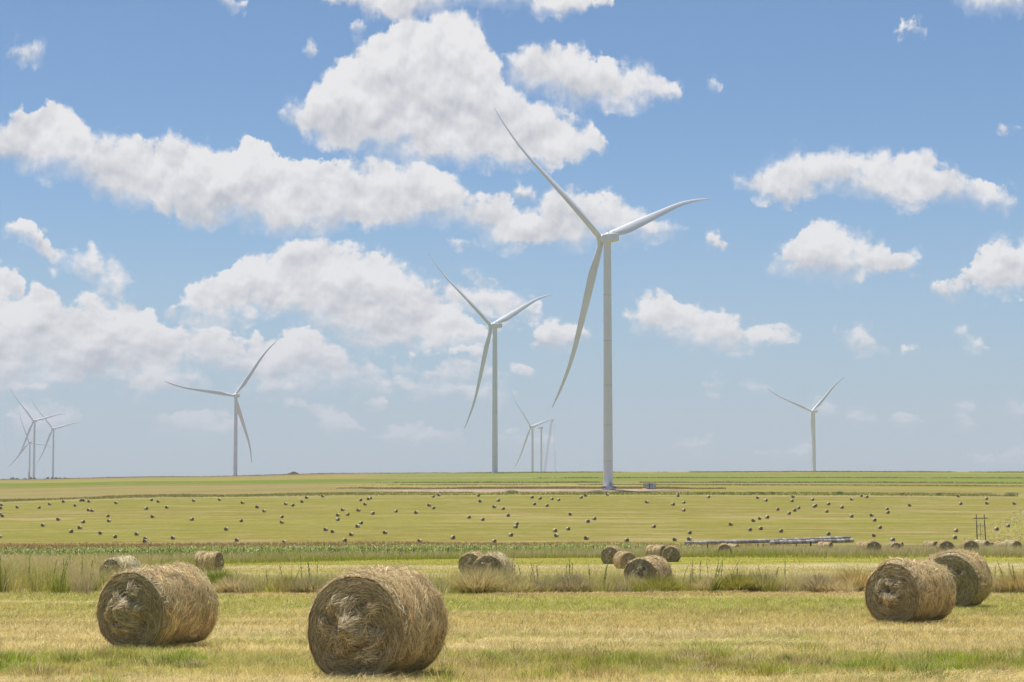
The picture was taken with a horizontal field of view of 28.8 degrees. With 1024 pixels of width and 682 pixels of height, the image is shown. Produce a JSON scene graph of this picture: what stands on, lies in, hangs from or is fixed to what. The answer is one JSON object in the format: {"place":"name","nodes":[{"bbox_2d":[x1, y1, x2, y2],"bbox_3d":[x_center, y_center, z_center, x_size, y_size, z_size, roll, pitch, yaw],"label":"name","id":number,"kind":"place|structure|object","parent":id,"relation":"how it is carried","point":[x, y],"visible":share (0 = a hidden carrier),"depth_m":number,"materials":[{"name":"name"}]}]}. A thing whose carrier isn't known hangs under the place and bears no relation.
{"place":"outdoors","nodes":[
{"label":"outdoors","id":0,"kind":"place"},
{"bbox_2d":[0,472,1023,681],"bbox_3d":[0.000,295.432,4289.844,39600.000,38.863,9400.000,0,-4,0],"label":"ground","id":1,"kind":"structure","parent":0,"point":[636,517],"depth_m":850.30,"materials":[{"name":"green plant"}]},
{"bbox_2d":[8,413,50,471],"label":"wind turbine","id":2,"kind":"object","parent":1,"relation":"on","point":[29,443],"visible":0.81,"depth_m":5588.28,"materials":[{"name":"paint"}]},
{"bbox_2d":[11,390,60,477],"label":"wind turbine","id":3,"kind":"object","parent":1,"relation":"on","point":[34,422],"visible":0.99,"depth_m":4253.40,"materials":[{"name":"paint"}]},
{"bbox_2d":[51,561,56,589],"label":"tall weed","id":4,"kind":"object","parent":1,"relation":"on","point":[53,574],"visible":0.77,"depth_m":73.59,"materials":[{"name":"green plant"}]},
{"bbox_2d":[34,404,80,477],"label":"wind turbine","id":5,"kind":"object","parent":1,"relation":"on","point":[54,428],"visible":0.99,"depth_m":4885.85,"materials":[{"name":"paint"}]},
{"bbox_2d":[60,556,70,585],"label":"tall weed","id":6,"kind":"object","parent":1,"relation":"on","point":[65,570],"visible":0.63,"depth_m":70.86,"materials":[{"name":"green plant"}]},
{"bbox_2d":[99,555,140,581],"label":"hay bale","id":7,"kind":"object","parent":1,"relation":"on","point":[113,561],"visible":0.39,"depth_m":83.67,"materials":[{"name":"plant"}]},
{"bbox_2d":[91,560,221,648],"bbox_3d":[-6.029,4.461,33.863,1.691,1.447,2.216,-2,-4,25],"label":"hay bale","id":8,"kind":"object","parent":1,"relation":"on","point":[166,604],"visible":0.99,"depth_m":33.21,"materials":[{"name":"plant"}]},
{"bbox_2d":[193,550,223,570],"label":"hay bale","id":9,"kind":"object","parent":1,"relation":"on","point":[206,558],"visible":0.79,"depth_m":126.43,"materials":[{"name":"plant"}]},
{"bbox_2d":[165,342,275,475],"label":"wind turbine","id":10,"kind":"object","parent":1,"relation":"on","point":[237,409],"visible":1,"depth_m":2529.40,"materials":[{"name":"paint"}]},
{"bbox_2d":[207,567,245,591],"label":"grass tussock","id":11,"kind":"object","parent":1,"relation":"on","point":[213,578],"depth_m":71.45,"materials":[{"name":"green plant"}]},
{"bbox_2d":[210,573,256,593],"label":"grass tussock","id":12,"kind":"object","parent":1,"relation":"on","point":[225,587],"depth_m":68.81,"materials":[{"name":"beige plant"}]},
{"bbox_2d":[264,575,302,591],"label":"grass tussock","id":13,"kind":"object","parent":1,"relation":"on","point":[279,581],"depth_m":70.91,"materials":[{"name":"plant"}]},
{"bbox_2d":[285,576,326,593],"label":"grass tussock","id":14,"kind":"object","parent":1,"relation":"on","point":[300,586],"depth_m":69.23,"materials":[{"name":"beige plant"}]},
{"bbox_2d":[303,562,453,678],"bbox_3d":[-1.807,3.719,26.732,1.754,1.515,2.360,-1,-4,21],"label":"hay bale","id":15,"kind":"object","parent":1,"relation":"on","point":[382,619],"visible":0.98,"depth_m":26.08,"materials":[{"name":"plant"}]},
{"bbox_2d":[0,540,816,556],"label":"corn crop","id":16,"kind":"object","parent":1,"relation":"on","point":[222,547],"visible":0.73,"depth_m":218.07,"materials":[{"name":"green plant"}]},
{"bbox_2d":[458,550,483,573],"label":"hay bale","id":17,"kind":"object","parent":1,"relation":"on","point":[471,557],"visible":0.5,"depth_m":111.31,"materials":[{"name":"plant"}]},
{"bbox_2d":[435,563,520,593],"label":"grass tussock","id":18,"kind":"object","parent":1,"relation":"on","point":[470,582],"depth_m":69.22,"materials":[{"name":"beige plant"}]},
{"bbox_2d":[429,254,551,472],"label":"wind turbine","id":19,"kind":"object","parent":1,"relation":"on","point":[495,325],"visible":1,"depth_m":1739.56,"materials":[{"name":"paint"}]},
{"bbox_2d":[472,550,513,574],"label":"hay bale","id":20,"kind":"object","parent":1,"relation":"on","point":[495,558],"visible":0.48,"depth_m":84.46,"materials":[{"name":"plant"}]},
{"bbox_2d":[486,565,536,587],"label":"grass tussock","id":21,"kind":"object","parent":1,"relation":"on","point":[512,573],"depth_m":71.45,"materials":[{"name":"beige plant"}]},
{"bbox_2d":[0,549,1023,597],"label":"tall grass","id":22,"kind":"structure","parent":1,"relation":"on","point":[14,573],"depth_m":71.84,"materials":[{"name":"plant"}]},
{"bbox_2d":[0,543,1023,564],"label":"verge grass","id":23,"kind":"structure","parent":1,"relation":"on","point":[853,552],"depth_m":184.06,"materials":[{"name":"green plant"}]},
{"bbox_2d":[0,470,1023,540],"bbox_3d":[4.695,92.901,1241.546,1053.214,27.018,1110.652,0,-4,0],"label":"rough grass","id":24,"kind":"structure","parent":1,"relation":"on","point":[540,487],"depth_m":1059.29,"materials":[{"name":"green plant"}]},
{"bbox_2d":[500,579,540,594],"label":"grass tussock","id":25,"kind":"object","parent":1,"relation":"on","point":[521,587],"depth_m":68.81,"materials":[{"name":"beige plant"}]},
{"bbox_2d":[511,393,555,471],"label":"wind turbine","id":26,"kind":"object","parent":1,"relation":"on","point":[532,444],"visible":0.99,"depth_m":4010.39,"materials":[{"name":"paint"}]},
{"bbox_2d":[538,427,542,471],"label":"wind turbine","id":27,"kind":"object","parent":1,"relation":"on","point":[540,428],"visible":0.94,"depth_m":4692.09,"materials":[{"name":"paint"}]},
{"bbox_2d":[529,577,558,593],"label":"grass tussock","id":28,"kind":"object","parent":1,"relation":"on","point":[539,583],"depth_m":69.33,"materials":[{"name":"beige plant"}]},
{"bbox_2d":[539,420,552,471],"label":"lattice crane","id":29,"kind":"object","parent":1,"relation":"on","point":[547,445],"visible":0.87,"depth_m":4592.55,"materials":[{"name":"white paint"}]},
{"bbox_2d":[549,571,595,593],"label":"grass tussock","id":30,"kind":"object","parent":1,"relation":"on","point":[566,585],"depth_m":69.23,"materials":[{"name":"beige plant"}]},
{"bbox_2d":[147,557,1023,585],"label":"lane grass","id":31,"kind":"structure","parent":1,"relation":"on","point":[538,563],"depth_m":148.96,"materials":[{"name":"plant"}]},
{"bbox_2d":[494,108,707,489],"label":"wind turbine","id":32,"kind":"object","parent":1,"relation":"on","point":[607,238],"visible":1,"depth_m":1049.81,"materials":[{"name":"paint"}]},
{"bbox_2d":[599,557,610,587],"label":"tall weed","id":33,"kind":"object","parent":1,"relation":"on","point":[603,582],"visible":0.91,"depth_m":70.54,"materials":[{"name":"green plant"}]},
{"bbox_2d":[601,545,621,563],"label":"hay bale","id":34,"kind":"object","parent":1,"relation":"on","point":[607,552],"visible":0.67,"depth_m":160.00,"materials":[{"name":"plant"}]},
{"bbox_2d":[600,574,645,591],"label":"grass tussock","id":35,"kind":"object","parent":1,"relation":"on","point":[625,579],"depth_m":71.38,"materials":[{"name":"beige plant"}]},
{"bbox_2d":[612,549,636,568],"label":"hay bale","id":36,"kind":"object","parent":1,"relation":"on","point":[620,558],"visible":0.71,"depth_m":137.29,"materials":[{"name":"plant"}]},
{"bbox_2d":[624,554,672,582],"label":"hay bale","id":37,"kind":"object","parent":1,"relation":"on","point":[653,564],"visible":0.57,"depth_m":72.61,"materials":[{"name":"plant"}]},
{"bbox_2d":[643,483,655,488],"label":"shipping crate","id":38,"kind":"object","parent":1,"relation":"on","point":[649,485],"visible":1,"depth_m":1052.23,"materials":[{"name":"metal"}]},
{"bbox_2d":[645,544,665,557],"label":"hay bale","id":39,"kind":"object","parent":1,"relation":"on","point":[651,549],"visible":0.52,"depth_m":175.28,"materials":[{"name":"plant"}]},
{"bbox_2d":[634,572,691,592],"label":"grass tussock","id":40,"kind":"object","parent":1,"relation":"on","point":[672,585],"depth_m":69.35,"materials":[{"name":"green plant"}]},
{"bbox_2d":[662,544,681,561],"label":"hay bale","id":41,"kind":"object","parent":1,"relation":"on","point":[671,553],"visible":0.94,"depth_m":166.00,"materials":[{"name":"plant"}]},
{"bbox_2d":[693,576,724,592],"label":"grass tussock","id":42,"kind":"object","parent":1,"relation":"on","point":[706,582],"depth_m":70.39,"materials":[{"name":"beige plant"}]},
{"bbox_2d":[717,543,731,553],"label":"hay bale","id":43,"kind":"object","parent":1,"relation":"on","point":[722,546],"visible":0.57,"depth_m":189.01,"materials":[{"name":"plant"}]},
{"bbox_2d":[711,569,759,592],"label":"grass tussock","id":44,"kind":"object","parent":1,"relation":"on","point":[734,581],"depth_m":69.24,"materials":[{"name":"green plant"}]},
{"bbox_2d":[741,569,794,592],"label":"grass tussock","id":45,"kind":"object","parent":1,"relation":"on","point":[758,581],"depth_m":69.22,"materials":[{"name":"plant"}]},
{"bbox_2d":[767,377,843,470],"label":"wind turbine","id":46,"kind":"object","parent":1,"relation":"on","point":[813,411],"visible":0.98,"depth_m":3195.47,"materials":[{"name":"paint"}]},
{"bbox_2d":[789,572,842,592],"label":"grass tussock","id":47,"kind":"object","parent":1,"relation":"on","point":[810,584],"depth_m":69.30,"materials":[{"name":"beige plant"}]},
{"bbox_2d":[817,542,832,547],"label":"hay bale","id":48,"kind":"object","parent":1,"relation":"on","point":[826,544],"visible":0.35,"depth_m":231.11,"materials":[{"name":"plant"}]},
{"bbox_2d":[816,578,854,593],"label":"grass tussock","id":49,"kind":"object","parent":1,"relation":"on","point":[832,587],"depth_m":68.80,"materials":[{"name":"beige plant"}]},
{"bbox_2d":[821,562,874,591],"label":"grass tussock","id":50,"kind":"object","parent":1,"relation":"on","point":[854,576],"depth_m":70.32,"materials":[{"name":"beige plant"}]},
{"bbox_2d":[855,541,867,548],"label":"hay bale","id":51,"kind":"object","parent":1,"relation":"on","point":[860,543],"visible":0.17,"depth_m":215.41,"materials":[{"name":"plant"}]},
{"bbox_2d":[864,540,881,554],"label":"hay bale","id":52,"kind":"object","parent":1,"relation":"on","point":[874,544],"visible":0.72,"depth_m":185.97,"materials":[{"name":"plant"}]},
{"bbox_2d":[888,541,902,548],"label":"hay bale","id":53,"kind":"object","parent":1,"relation":"on","point":[893,543],"visible":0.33,"depth_m":202.99,"materials":[{"name":"plant"}]},
{"bbox_2d":[863,554,957,623],"bbox_3d":[8.817,5.463,44.109,1.691,1.527,2.209,-3,-5,40],"label":"hay bale","id":54,"kind":"object","parent":1,"relation":"on","point":[897,589],"visible":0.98,"depth_m":43.52,"materials":[{"name":"plant"}]},
{"bbox_2d":[922,540,937,547],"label":"hay bale","id":55,"kind":"object","parent":1,"relation":"on","point":[927,543],"visible":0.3,"depth_m":231.04,"materials":[{"name":"plant"}]},
{"bbox_2d":[926,552,942,560],"bbox_3d":[13.839,7.330,62.824,1.715,1.567,1.921,0,-4,-6],"label":"hay bale","id":56,"kind":"object","parent":1,"relation":"on","point":[929,558],"visible":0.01,"depth_m":63.30,"materials":[{"name":"plant"}]},
{"bbox_2d":[936,539,953,550],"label":"hay bale","id":57,"kind":"object","parent":1,"relation":"on","point":[945,543],"visible":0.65,"depth_m":185.99,"materials":[{"name":"plant"}]},
{"bbox_2d":[930,547,995,607],"bbox_3d":[12.264,6.478,54.674,1.850,1.646,2.018,-2,-4,28],"label":"hay bale","id":58,"kind":"object","parent":1,"relation":"on","point":[971,573],"visible":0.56,"depth_m":53.94,"materials":[{"name":"plant"}]},
{"bbox_2d":[961,539,978,551],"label":"hay bale","id":59,"kind":"object","parent":1,"relation":"on","point":[969,544],"visible":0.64,"depth_m":184.98,"materials":[{"name":"plant"}]},
{"bbox_2d":[973,514,987,539],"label":"power pole","id":60,"kind":"object","parent":1,"relation":"on","point":[980,525],"visible":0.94,"depth_m":691.94,"materials":[{"name":"brown wood"}]},
{"bbox_2d":[975,539,989,546],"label":"hay bale","id":61,"kind":"object","parent":1,"relation":"on","point":[980,542],"visible":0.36,"depth_m":238.97,"materials":[{"name":"plant"}]},
{"bbox_2d":[993,541,1003,546],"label":"hay bale","id":62,"kind":"object","parent":1,"relation":"on","point":[999,543],"visible":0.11,"depth_m":225.46,"materials":[{"name":"plant"}]},
{"bbox_2d":[992,575,1009,592],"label":"grass tussock","id":63,"kind":"object","parent":1,"relation":"on","point":[998,582],"depth_m":70.39,"materials":[{"name":"beige plant"}]},
{"bbox_2d":[993,569,1023,592],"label":"grass tussock","id":64,"kind":"object","parent":1,"relation":"on","point":[1015,580],"depth_m":69.34,"materials":[{"name":"beige plant"}]},
{"bbox_2d":[1002,539,1021,547],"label":"hay bale","id":65,"kind":"object","parent":1,"relation":"on","point":[1012,542],"visible":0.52,"depth_m":213.11,"materials":[{"name":"plant"}]},
{"bbox_2d":[1004,492,1019,495],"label":"shrub","id":66,"kind":"object","parent":1,"relation":"on","point":[1009,494],"visible":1,"depth_m":996.93,"materials":[{"name":"green plant"}]},
{"bbox_2d":[0,586,1023,681],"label":"mown grass","id":67,"kind":"structure","parent":0,"point":[927,665],"depth_m":34.40,"materials":[{"name":"yellow plant"}]},
{"bbox_2d":[0,0,1023,478],"label":"sky","id":68,"kind":"structure","parent":0,"point":[189,189],"materials":[{"name":"blue"}]},
{"bbox_2d":[370,489,690,491],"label":"road","id":69,"kind":"structure","parent":0,"point":[530,490],"depth_m":1034.77,"materials":[{"name":"beige gravel"}]}
]}

